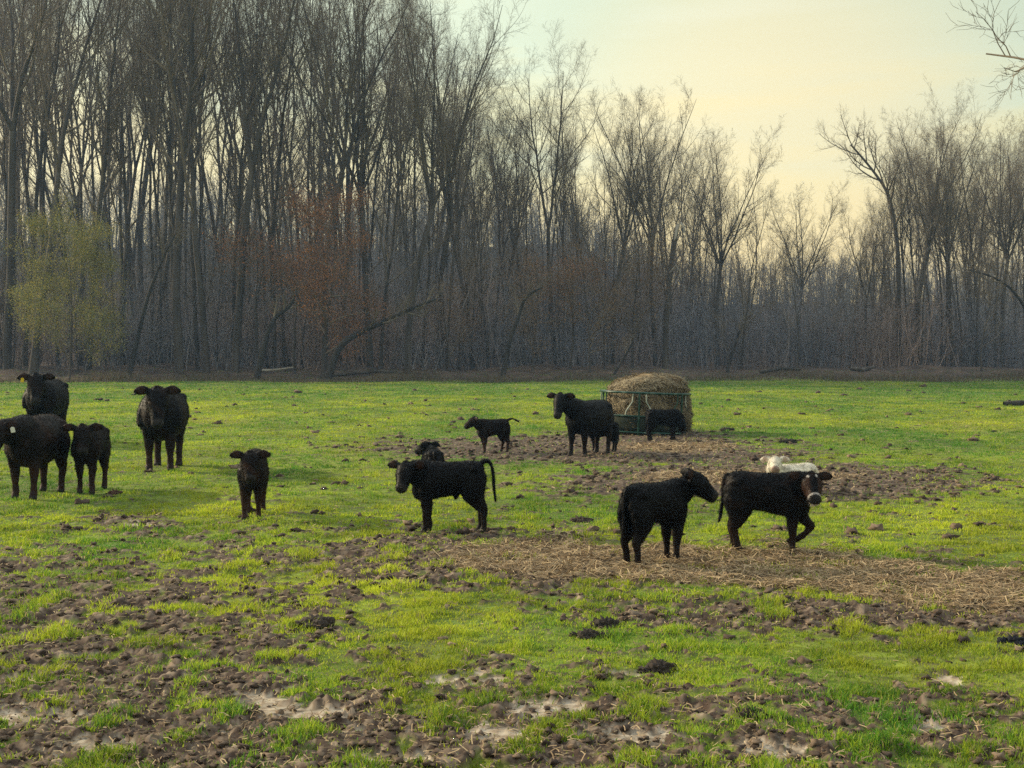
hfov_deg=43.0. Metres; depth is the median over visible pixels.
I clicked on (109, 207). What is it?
bare tree
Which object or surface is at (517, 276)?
bare sapling
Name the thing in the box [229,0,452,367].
bare tree
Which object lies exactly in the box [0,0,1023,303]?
sky
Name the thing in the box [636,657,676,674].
dung heap
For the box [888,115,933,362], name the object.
bare tree
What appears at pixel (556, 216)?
bare tree
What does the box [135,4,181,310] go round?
bare tree
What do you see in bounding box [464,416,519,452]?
calf
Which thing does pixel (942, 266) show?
bare tree
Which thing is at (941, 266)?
bare tree
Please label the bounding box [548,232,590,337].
bare sapling
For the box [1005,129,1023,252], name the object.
bare tree
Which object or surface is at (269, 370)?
fallen log
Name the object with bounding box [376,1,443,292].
bare tree
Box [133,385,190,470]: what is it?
cow
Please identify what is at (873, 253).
bare tree
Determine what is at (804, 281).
bare tree
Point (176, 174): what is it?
bare tree
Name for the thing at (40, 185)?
bare tree
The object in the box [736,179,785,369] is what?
bare tree
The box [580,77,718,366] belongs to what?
bare tree
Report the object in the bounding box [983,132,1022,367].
bare tree
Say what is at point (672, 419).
calf
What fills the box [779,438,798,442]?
dung heap
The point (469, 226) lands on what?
bare tree
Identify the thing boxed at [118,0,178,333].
bare tree
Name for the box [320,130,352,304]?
bare tree
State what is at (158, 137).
bare tree
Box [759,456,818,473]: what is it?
calf
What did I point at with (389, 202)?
bare tree
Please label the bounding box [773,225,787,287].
bare tree
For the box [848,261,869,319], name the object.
bare tree
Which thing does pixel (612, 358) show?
bare tree
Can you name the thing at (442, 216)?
bare tree
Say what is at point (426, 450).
calf
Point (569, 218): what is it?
bare tree
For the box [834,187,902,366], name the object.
bare tree
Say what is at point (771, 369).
fallen log
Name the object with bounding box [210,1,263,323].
bare tree
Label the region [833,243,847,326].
bare tree
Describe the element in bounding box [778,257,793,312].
bare tree
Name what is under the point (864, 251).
bare tree
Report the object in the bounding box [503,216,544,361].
bare sapling
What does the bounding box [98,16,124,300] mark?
bare tree
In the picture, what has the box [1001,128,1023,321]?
bare tree
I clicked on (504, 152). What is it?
bare tree
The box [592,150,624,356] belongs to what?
bare tree
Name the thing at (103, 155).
bare tree
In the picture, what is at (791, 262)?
bare tree
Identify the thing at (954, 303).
bare tree
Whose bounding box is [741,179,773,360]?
bare tree
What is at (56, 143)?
bare tree
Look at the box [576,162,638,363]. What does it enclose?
bare tree
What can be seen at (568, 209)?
bare tree
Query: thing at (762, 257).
bare tree
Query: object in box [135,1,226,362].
bare tree
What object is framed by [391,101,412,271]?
bare tree
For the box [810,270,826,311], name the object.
bare tree
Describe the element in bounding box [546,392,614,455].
cow
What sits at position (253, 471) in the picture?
calf
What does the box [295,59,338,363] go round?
bare tree
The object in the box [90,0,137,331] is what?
bare tree
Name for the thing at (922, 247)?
bare tree
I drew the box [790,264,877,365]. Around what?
bare sapling
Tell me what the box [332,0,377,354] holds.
bare tree
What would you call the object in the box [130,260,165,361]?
bare sapling
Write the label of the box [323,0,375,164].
bare tree
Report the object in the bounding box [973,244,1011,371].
bare sapling
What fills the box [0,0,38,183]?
bare tree
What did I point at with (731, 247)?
bare tree
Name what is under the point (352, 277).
bare sapling
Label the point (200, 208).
bare tree
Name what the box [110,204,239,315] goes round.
bare sapling
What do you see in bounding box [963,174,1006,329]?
bare tree
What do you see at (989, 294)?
bare sapling
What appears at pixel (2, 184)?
bare tree
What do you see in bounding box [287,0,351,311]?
bare tree
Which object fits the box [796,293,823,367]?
bare sapling
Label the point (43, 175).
bare tree
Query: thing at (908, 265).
bare tree
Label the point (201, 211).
bare tree
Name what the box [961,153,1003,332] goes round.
bare tree
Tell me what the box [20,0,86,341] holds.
bare tree
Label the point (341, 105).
bare tree
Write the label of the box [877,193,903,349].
bare tree
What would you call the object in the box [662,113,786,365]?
bare tree
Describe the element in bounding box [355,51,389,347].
bare tree
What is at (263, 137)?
bare tree
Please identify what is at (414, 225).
bare tree
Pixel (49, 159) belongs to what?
bare tree
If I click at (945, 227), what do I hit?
bare tree
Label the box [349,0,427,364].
bare tree
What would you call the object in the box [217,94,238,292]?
bare tree
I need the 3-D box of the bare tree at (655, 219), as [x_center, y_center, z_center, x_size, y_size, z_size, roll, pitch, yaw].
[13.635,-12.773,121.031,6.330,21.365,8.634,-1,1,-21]
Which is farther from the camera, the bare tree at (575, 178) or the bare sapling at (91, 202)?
the bare tree at (575, 178)
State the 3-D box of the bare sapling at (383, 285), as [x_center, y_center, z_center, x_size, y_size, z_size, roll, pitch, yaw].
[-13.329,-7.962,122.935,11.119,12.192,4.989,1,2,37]
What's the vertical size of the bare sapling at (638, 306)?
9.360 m
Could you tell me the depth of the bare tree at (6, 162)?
108.71 m
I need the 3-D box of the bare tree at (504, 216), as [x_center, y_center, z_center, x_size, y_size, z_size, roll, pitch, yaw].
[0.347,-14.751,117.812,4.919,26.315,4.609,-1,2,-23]
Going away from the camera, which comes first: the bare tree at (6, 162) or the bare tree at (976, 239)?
the bare tree at (6, 162)
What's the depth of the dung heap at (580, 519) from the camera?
15.49 m
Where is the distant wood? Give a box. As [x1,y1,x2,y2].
[0,163,1023,341]
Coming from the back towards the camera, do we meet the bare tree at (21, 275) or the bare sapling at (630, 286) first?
the bare tree at (21, 275)
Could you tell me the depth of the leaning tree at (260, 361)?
91.72 m
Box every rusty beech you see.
[197,213,323,359]
[252,248,363,373]
[273,179,393,378]
[515,250,614,369]
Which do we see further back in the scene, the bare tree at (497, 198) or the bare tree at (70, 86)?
the bare tree at (70, 86)
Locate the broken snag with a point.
(666, 330)
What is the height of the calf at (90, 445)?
1.050 m
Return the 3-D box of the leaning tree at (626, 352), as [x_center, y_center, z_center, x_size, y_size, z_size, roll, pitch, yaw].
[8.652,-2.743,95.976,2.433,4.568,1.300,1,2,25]
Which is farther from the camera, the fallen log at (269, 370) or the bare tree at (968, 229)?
the bare tree at (968, 229)
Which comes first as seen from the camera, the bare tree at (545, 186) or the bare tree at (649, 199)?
the bare tree at (649, 199)
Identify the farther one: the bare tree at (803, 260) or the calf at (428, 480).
the bare tree at (803, 260)
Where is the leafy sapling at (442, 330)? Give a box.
[402,273,485,371]
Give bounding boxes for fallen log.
[262,367,292,371]
[320,370,423,376]
[760,367,800,373]
[849,366,875,371]
[1003,400,1023,405]
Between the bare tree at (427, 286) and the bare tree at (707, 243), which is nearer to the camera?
the bare tree at (427, 286)
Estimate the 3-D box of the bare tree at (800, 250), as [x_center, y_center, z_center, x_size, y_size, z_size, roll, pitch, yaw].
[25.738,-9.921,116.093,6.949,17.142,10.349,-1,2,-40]
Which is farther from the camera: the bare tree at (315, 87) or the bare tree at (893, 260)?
the bare tree at (893, 260)
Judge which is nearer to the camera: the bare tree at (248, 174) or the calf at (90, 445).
the calf at (90, 445)
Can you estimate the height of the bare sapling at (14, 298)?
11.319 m
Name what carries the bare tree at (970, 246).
on the ground at (328, 701)
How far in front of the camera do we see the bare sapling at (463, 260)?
103.97 m
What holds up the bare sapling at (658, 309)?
on the ground at (328, 701)
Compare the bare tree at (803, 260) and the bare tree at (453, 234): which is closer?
the bare tree at (453, 234)
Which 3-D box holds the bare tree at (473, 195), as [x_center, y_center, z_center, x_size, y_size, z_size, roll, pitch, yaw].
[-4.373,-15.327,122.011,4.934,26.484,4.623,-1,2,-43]
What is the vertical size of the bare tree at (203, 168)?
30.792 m
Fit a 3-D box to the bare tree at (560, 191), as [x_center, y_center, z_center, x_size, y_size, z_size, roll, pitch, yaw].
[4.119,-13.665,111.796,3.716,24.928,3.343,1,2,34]
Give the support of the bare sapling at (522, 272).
on the ground at (328, 701)
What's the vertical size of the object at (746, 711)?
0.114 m
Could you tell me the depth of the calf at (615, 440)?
26.41 m
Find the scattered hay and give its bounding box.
[0,417,1023,767]
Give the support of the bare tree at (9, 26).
on the ground at (328, 701)
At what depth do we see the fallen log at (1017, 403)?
48.55 m
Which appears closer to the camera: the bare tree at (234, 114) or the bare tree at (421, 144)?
the bare tree at (421, 144)
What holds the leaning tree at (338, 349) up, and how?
on the ground at (328, 701)
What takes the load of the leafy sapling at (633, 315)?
on the ground at (328, 701)
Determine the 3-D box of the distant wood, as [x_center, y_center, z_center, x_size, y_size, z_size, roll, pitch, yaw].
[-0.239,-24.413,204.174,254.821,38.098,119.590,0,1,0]
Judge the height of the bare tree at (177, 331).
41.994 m
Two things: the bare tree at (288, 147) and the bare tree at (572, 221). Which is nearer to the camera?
the bare tree at (572, 221)
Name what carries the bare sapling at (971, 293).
on the ground at (328, 701)
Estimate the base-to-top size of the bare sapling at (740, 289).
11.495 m
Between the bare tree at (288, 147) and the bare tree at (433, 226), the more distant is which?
the bare tree at (288, 147)
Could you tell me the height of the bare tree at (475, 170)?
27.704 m
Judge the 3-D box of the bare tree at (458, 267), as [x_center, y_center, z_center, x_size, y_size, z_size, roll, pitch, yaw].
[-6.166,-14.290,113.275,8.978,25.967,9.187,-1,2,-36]
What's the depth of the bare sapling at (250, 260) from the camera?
127.27 m
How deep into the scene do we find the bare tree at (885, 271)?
107.90 m
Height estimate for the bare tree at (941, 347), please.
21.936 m
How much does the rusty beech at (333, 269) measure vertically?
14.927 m
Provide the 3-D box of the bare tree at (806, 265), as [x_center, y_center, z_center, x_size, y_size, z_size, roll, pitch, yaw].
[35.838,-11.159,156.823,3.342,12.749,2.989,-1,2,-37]
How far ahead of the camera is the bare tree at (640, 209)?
147.29 m
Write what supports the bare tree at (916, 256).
on the ground at (328, 701)
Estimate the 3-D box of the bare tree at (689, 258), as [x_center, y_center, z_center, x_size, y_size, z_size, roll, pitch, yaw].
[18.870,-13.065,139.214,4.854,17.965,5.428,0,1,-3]
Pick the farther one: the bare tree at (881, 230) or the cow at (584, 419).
the bare tree at (881, 230)
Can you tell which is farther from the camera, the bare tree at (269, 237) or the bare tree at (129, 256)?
the bare tree at (129, 256)
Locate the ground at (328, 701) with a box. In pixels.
[0,241,1023,767]
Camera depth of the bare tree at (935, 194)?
104.74 m
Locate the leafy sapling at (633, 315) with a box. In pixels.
[575,225,700,367]
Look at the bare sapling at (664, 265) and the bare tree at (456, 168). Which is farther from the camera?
the bare tree at (456, 168)
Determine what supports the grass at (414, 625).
on the ground at (328, 701)
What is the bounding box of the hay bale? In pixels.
[605,371,694,435]
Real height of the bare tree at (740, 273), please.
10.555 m
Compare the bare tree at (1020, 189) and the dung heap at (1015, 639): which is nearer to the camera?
the dung heap at (1015, 639)
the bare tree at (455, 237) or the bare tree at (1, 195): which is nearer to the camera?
the bare tree at (455, 237)
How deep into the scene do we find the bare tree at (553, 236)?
128.62 m
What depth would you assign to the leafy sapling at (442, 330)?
99.91 m
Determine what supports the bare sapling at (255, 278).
on the ground at (328, 701)
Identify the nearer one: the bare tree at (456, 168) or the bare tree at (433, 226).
the bare tree at (433, 226)
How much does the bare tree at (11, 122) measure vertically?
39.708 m
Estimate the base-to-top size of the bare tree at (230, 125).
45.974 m
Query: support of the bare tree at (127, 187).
on the ground at (328, 701)
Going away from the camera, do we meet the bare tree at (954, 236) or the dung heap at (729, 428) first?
the dung heap at (729, 428)
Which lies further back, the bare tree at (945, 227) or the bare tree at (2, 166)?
the bare tree at (2, 166)
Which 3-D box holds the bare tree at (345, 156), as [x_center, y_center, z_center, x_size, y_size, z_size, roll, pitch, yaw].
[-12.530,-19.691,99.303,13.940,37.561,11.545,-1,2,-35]
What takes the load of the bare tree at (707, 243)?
on the ground at (328, 701)
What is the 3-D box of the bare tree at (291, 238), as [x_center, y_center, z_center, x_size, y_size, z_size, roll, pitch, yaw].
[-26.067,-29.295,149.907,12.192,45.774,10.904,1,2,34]
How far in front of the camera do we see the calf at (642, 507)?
12.20 m
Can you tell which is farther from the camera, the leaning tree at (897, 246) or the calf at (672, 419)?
the leaning tree at (897, 246)
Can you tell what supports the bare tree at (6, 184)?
on the ground at (328, 701)
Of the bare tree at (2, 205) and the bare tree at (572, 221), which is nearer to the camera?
the bare tree at (572, 221)
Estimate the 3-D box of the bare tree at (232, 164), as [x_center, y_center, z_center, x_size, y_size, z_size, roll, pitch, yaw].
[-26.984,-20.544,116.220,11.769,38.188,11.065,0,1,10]
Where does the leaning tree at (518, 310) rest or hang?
on the ground at (328, 701)
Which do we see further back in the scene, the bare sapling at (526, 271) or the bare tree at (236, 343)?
the bare sapling at (526, 271)
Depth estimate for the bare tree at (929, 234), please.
140.18 m
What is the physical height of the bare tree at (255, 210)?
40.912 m
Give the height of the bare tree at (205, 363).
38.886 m
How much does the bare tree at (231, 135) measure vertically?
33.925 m
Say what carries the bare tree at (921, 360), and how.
on the ground at (328, 701)
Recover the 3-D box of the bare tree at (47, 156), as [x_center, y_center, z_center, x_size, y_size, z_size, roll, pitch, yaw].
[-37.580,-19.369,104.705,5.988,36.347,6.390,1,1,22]
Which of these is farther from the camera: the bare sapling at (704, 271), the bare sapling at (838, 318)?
the bare sapling at (704, 271)
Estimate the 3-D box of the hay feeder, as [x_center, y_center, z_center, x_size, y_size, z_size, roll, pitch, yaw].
[3.289,0.697,32.231,2.274,1.026,2.274,2,1,-14]
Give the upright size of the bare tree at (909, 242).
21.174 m
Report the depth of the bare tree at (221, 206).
157.13 m
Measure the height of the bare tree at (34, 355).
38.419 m
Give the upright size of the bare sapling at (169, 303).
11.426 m
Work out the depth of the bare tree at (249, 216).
114.65 m
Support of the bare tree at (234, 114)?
on the ground at (328, 701)
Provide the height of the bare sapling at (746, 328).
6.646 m
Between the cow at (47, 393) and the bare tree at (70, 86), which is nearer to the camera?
the cow at (47, 393)
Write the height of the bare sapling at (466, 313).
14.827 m
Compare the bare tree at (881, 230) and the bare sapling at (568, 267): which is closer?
the bare sapling at (568, 267)
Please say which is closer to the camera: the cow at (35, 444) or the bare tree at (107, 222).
the cow at (35, 444)
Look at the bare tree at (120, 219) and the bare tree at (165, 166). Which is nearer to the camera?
the bare tree at (165, 166)
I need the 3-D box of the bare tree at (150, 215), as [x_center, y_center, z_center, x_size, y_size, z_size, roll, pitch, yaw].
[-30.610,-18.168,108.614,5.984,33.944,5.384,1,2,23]
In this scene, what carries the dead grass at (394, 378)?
on the ground at (328, 701)
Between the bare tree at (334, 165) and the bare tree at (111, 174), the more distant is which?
the bare tree at (111, 174)
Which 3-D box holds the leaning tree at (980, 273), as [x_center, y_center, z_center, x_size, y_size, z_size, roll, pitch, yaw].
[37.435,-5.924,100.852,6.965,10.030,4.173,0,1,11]
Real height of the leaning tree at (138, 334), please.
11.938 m
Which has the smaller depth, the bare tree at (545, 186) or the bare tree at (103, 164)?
the bare tree at (103, 164)
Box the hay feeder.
[600,390,691,434]
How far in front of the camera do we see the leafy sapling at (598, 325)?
97.89 m
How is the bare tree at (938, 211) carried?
on the ground at (328, 701)
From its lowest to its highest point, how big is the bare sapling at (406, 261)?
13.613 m
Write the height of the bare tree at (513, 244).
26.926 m
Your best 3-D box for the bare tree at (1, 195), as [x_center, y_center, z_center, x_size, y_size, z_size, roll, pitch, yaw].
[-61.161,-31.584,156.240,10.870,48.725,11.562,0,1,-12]
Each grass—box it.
[0,367,1023,382]
[0,367,1023,767]
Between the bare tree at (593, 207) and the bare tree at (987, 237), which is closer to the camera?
the bare tree at (593, 207)
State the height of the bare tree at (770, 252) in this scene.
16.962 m
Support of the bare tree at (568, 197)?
on the ground at (328, 701)
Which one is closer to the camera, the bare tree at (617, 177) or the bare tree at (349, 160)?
the bare tree at (349, 160)
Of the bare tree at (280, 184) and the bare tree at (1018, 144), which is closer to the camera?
the bare tree at (1018, 144)
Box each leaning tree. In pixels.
[127,217,193,375]
[253,279,304,379]
[325,283,443,378]
[500,273,555,376]
[613,317,643,374]
[726,309,755,372]
[812,106,921,365]
[952,247,1023,309]
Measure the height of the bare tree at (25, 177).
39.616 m
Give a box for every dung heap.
[106,489,122,494]
[293,613,334,628]
[568,627,609,639]
[569,515,593,522]
[591,615,619,629]
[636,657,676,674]
[719,427,734,430]
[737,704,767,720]
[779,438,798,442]
[995,634,1023,645]
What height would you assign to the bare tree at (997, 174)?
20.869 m
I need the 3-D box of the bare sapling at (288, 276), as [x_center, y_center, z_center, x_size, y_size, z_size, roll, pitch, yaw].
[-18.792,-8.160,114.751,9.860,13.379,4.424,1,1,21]
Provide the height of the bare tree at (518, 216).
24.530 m
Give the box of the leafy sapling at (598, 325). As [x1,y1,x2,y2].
[539,228,637,372]
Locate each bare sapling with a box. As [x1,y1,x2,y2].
[0,176,102,372]
[0,228,53,366]
[0,244,28,358]
[0,254,29,368]
[11,259,47,369]
[36,217,64,335]
[69,234,127,364]
[83,240,128,365]
[99,202,168,323]
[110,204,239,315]
[114,209,237,353]
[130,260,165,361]
[145,231,171,358]
[156,251,185,362]
[221,237,245,366]
[227,218,265,320]
[237,222,276,367]
[237,226,353,335]
[244,208,307,366]
[250,218,335,365]
[292,206,346,364]
[296,226,322,368]
[330,214,376,367]
[333,265,391,368]
[343,233,410,344]
[391,213,419,362]
[409,221,448,352]
[451,202,492,369]
[454,186,492,369]
[465,268,529,367]
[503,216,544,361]
[504,248,544,310]
[506,229,542,364]
[538,248,564,328]
[540,200,590,364]
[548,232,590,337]
[563,171,684,368]
[587,246,645,314]
[617,255,657,363]
[634,278,679,366]
[638,190,684,364]
[643,169,734,302]
[680,225,717,352]
[694,212,722,345]
[701,292,720,363]
[703,256,725,362]
[708,289,733,372]
[725,234,761,357]
[727,290,757,369]
[760,235,788,346]
[761,271,779,350]
[770,282,786,347]
[775,215,807,367]
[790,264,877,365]
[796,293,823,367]
[810,277,861,367]
[832,247,931,346]
[841,298,868,364]
[844,248,874,360]
[845,277,866,363]
[872,244,903,364]
[901,251,930,362]
[929,262,954,359]
[951,244,1003,363]
[954,243,1018,367]
[958,245,1023,364]
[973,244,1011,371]
[1010,263,1023,364]
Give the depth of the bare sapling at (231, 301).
102.60 m
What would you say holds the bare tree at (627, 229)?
on the ground at (328, 701)
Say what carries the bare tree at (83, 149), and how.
on the ground at (328, 701)
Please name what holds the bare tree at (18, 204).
on the ground at (328, 701)
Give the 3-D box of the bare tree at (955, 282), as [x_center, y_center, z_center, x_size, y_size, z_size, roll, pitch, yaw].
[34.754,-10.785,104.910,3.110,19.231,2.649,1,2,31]
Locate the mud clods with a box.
[0,384,1023,767]
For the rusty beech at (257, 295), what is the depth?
97.13 m
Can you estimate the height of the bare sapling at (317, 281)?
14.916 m
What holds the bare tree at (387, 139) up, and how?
on the ground at (328, 701)
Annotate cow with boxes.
[0,414,70,499]
[17,372,69,420]
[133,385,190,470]
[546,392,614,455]
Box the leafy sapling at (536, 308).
[489,244,579,371]
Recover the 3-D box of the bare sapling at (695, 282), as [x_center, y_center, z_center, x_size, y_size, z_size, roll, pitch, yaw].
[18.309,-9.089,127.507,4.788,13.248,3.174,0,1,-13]
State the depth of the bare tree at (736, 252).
165.76 m
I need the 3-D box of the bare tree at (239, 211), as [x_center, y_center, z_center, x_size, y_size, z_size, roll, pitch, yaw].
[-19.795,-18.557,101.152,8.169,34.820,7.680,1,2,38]
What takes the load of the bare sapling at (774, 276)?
on the ground at (328, 701)
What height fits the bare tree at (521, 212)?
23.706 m
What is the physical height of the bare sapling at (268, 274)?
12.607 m
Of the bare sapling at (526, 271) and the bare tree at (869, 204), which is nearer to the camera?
the bare sapling at (526, 271)
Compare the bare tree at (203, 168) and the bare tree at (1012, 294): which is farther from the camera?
the bare tree at (1012, 294)
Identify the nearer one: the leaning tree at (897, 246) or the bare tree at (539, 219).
the leaning tree at (897, 246)
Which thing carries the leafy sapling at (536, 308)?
on the ground at (328, 701)
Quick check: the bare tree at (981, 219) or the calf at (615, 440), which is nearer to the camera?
the calf at (615, 440)
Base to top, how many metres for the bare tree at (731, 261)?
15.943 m
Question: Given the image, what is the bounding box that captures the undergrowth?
[0,190,1023,371]
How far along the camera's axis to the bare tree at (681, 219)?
144.98 m
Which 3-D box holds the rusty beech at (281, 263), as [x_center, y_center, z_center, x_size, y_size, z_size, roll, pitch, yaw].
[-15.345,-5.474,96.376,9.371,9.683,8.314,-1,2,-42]
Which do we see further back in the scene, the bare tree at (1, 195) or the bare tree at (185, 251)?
the bare tree at (1, 195)
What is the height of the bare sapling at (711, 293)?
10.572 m
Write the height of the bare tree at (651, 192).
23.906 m
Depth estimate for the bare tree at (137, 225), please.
145.16 m
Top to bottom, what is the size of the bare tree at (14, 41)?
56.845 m
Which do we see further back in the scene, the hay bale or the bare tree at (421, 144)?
the bare tree at (421, 144)
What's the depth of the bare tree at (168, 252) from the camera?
105.76 m
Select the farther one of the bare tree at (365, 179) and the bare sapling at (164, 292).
the bare tree at (365, 179)
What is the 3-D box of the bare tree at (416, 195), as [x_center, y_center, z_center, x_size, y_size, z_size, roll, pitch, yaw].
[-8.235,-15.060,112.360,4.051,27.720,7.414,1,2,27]
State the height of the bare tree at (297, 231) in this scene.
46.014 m
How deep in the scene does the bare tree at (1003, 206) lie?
147.62 m
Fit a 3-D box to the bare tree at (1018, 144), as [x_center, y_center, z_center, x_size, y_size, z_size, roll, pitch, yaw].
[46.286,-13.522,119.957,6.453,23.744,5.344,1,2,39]
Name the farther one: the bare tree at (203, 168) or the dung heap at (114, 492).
the bare tree at (203, 168)
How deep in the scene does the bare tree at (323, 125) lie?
161.93 m
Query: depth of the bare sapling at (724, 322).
98.99 m
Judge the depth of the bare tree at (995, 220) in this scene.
173.25 m
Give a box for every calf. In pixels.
[61,422,111,493]
[229,448,271,519]
[387,458,497,533]
[414,441,445,461]
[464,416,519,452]
[589,422,619,451]
[616,467,718,566]
[645,409,685,440]
[718,470,833,551]
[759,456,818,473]
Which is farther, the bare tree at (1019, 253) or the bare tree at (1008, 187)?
the bare tree at (1019, 253)
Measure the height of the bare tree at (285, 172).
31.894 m
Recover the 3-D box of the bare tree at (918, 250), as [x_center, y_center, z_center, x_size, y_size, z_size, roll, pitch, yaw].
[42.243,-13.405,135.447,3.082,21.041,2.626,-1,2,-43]
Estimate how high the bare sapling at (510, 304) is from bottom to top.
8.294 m
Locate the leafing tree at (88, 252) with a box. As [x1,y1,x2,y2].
[0,187,131,379]
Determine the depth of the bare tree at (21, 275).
141.63 m
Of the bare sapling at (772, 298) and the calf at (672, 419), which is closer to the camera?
the calf at (672, 419)
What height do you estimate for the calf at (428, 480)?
0.853 m
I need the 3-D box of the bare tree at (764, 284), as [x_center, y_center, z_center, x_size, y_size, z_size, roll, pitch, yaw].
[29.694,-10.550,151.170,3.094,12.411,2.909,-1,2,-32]
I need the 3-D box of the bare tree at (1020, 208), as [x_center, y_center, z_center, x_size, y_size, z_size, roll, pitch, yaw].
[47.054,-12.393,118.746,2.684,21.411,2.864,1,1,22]
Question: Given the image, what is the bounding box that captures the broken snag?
[662,222,684,368]
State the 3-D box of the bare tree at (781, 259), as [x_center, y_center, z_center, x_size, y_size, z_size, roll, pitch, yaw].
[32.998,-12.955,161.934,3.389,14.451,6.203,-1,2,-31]
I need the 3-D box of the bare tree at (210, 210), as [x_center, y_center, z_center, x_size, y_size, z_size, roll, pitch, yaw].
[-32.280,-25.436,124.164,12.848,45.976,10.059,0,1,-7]
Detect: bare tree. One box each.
[0,0,11,186]
[0,0,22,344]
[0,0,34,77]
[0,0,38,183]
[0,0,46,229]
[0,0,77,331]
[0,0,83,364]
[0,0,97,368]
[0,0,165,374]
[0,14,43,293]
[0,32,51,326]
[0,48,51,334]
[0,50,29,299]
[0,83,21,172]
[0,86,15,242]
[0,108,18,243]
[1,0,59,364]
[1,1,48,91]
[2,0,55,262]
[3,0,82,344]
[5,0,82,364]
[11,3,96,273]
[17,0,116,365]
[19,0,64,311]
[19,164,76,313]
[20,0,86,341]
[26,0,109,365]
[30,1,154,354]
[31,0,122,365]
[35,0,188,364]
[43,0,187,369]
[50,1,104,326]
[66,1,116,359]
[68,1,126,245]
[70,0,142,310]
[74,5,145,301]
[82,2,146,336]
[83,0,200,322]
[88,0,284,372]
[89,0,144,355]
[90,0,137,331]
[94,2,190,281]
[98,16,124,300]
[102,0,149,365]
[102,0,255,373]
[103,0,263,363]
[104,0,136,341]
[105,0,229,356]
[107,0,152,325]
[113,0,185,287]
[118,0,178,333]
[121,0,207,360]
[122,0,183,363]
[124,0,168,364]
[125,4,239,298]
[129,29,174,331]
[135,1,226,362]
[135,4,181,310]
[142,0,245,369]
[152,1,270,366]
[156,9,208,356]
[160,37,194,322]
[162,2,220,362]
[164,0,308,355]
[164,1,213,279]
[167,106,212,245]
[193,2,227,302]
[194,0,351,372]
[197,51,209,296]
[198,1,247,304]
[201,99,262,314]
[203,0,307,367]
[209,0,348,367]
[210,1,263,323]
[215,0,252,362]
[217,0,334,367]
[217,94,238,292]
[218,2,248,269]
[218,2,310,285]
[222,0,268,367]
[223,0,269,271]
[223,0,282,368]
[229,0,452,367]
[236,0,297,342]
[236,2,309,287]
[237,0,270,365]
[242,0,328,321]
[246,1,291,318]
[256,0,309,364]
[259,0,373,350]
[261,0,453,370]
[268,2,332,264]
[269,49,311,354]
[272,0,411,337]
[279,0,350,364]
[285,0,376,254]
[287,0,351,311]
[291,5,328,279]
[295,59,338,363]
[312,0,343,318]
[312,9,360,279]
[315,0,353,354]
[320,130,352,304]
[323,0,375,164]
[330,0,411,362]
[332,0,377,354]
[334,0,445,364]
[348,19,377,362]
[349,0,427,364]
[350,0,530,371]
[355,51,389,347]
[358,0,423,285]
[369,0,417,306]
[369,22,458,368]
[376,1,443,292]
[378,6,408,299]
[385,55,430,362]
[386,3,524,368]
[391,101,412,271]
[393,0,422,294]
[393,1,443,365]
[393,86,497,367]
[401,0,509,317]
[403,19,429,365]
[420,10,471,367]
[420,40,483,306]
[422,41,514,364]
[427,32,458,325]
[432,41,462,288]
[440,142,464,333]
[444,111,507,369]
[445,0,499,370]
[445,85,491,360]
[454,107,514,342]
[456,89,488,273]
[458,73,538,315]
[459,85,573,362]
[460,145,511,368]
[461,156,477,338]
[469,73,546,364]
[471,107,529,357]
[479,137,518,317]
[482,21,617,363]
[489,70,537,364]
[490,75,537,361]
[497,109,546,364]
[505,174,528,345]
[509,90,536,284]
[529,82,554,310]
[535,129,559,219]
[537,60,581,359]
[539,106,568,364]
[542,127,605,359]
[543,133,621,364]
[546,88,580,364]
[546,110,613,365]
[546,123,580,354]
[554,126,585,365]
[555,129,580,328]
[564,109,587,323]
[573,79,686,363]
[574,113,615,363]
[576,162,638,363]
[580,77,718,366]
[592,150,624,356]
[595,102,636,300]
[599,141,659,328]
[608,129,663,365]
[622,116,652,316]
[623,113,675,351]
[632,131,698,360]
[644,121,687,296]
[644,148,662,287]
[654,137,708,358]
[655,139,701,341]
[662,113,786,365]
[665,118,730,348]
[675,185,709,342]
[677,148,713,344]
[685,212,711,355]
[701,148,731,332]
[702,192,717,332]
[702,215,743,341]
[703,152,739,351]
[705,173,732,339]
[712,183,748,321]
[724,187,740,328]
[731,259,752,332]
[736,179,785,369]
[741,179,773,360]
[753,244,773,327]
[757,219,766,302]
[758,175,850,364]
[761,223,800,313]
[764,211,778,325]
[768,243,783,336]
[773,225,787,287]
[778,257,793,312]
[782,232,804,306]
[797,237,809,307]
[798,259,808,314]
[801,241,821,306]
[809,231,835,318]
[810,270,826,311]
[823,240,854,333]
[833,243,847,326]
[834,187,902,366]
[848,206,884,365]
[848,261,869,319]
[855,227,872,320]
[856,198,889,339]
[860,196,915,331]
[863,182,897,308]
[864,195,903,353]
[868,202,895,364]
[869,230,892,333]
[876,122,941,314]
[877,113,1005,366]
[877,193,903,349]
[881,78,1002,364]
[881,117,930,362]
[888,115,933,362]
[902,109,952,364]
[903,123,940,324]
[903,223,914,293]
[905,179,929,322]
[906,170,925,332]
[909,159,958,342]
[909,161,934,345]
[910,157,983,361]
[912,170,946,364]
[913,134,986,357]
[920,113,987,366]
[920,193,938,317]
[921,185,945,297]
[927,158,947,329]
[928,132,962,366]
[929,110,1011,366]
[933,114,989,344]
[940,148,965,366]
[942,113,1023,366]
[942,150,1005,357]
[942,169,992,312]
[945,0,1023,103]
[955,137,1021,365]
[957,150,990,360]
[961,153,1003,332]
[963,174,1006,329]
[969,121,1023,328]
[974,140,999,319]
[978,163,1000,313]
[983,116,1023,341]
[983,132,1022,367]
[987,156,1006,274]
[995,148,1023,338]
[997,144,1023,356]
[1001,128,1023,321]
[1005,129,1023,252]
[1008,184,1023,299]
[1016,157,1023,264]

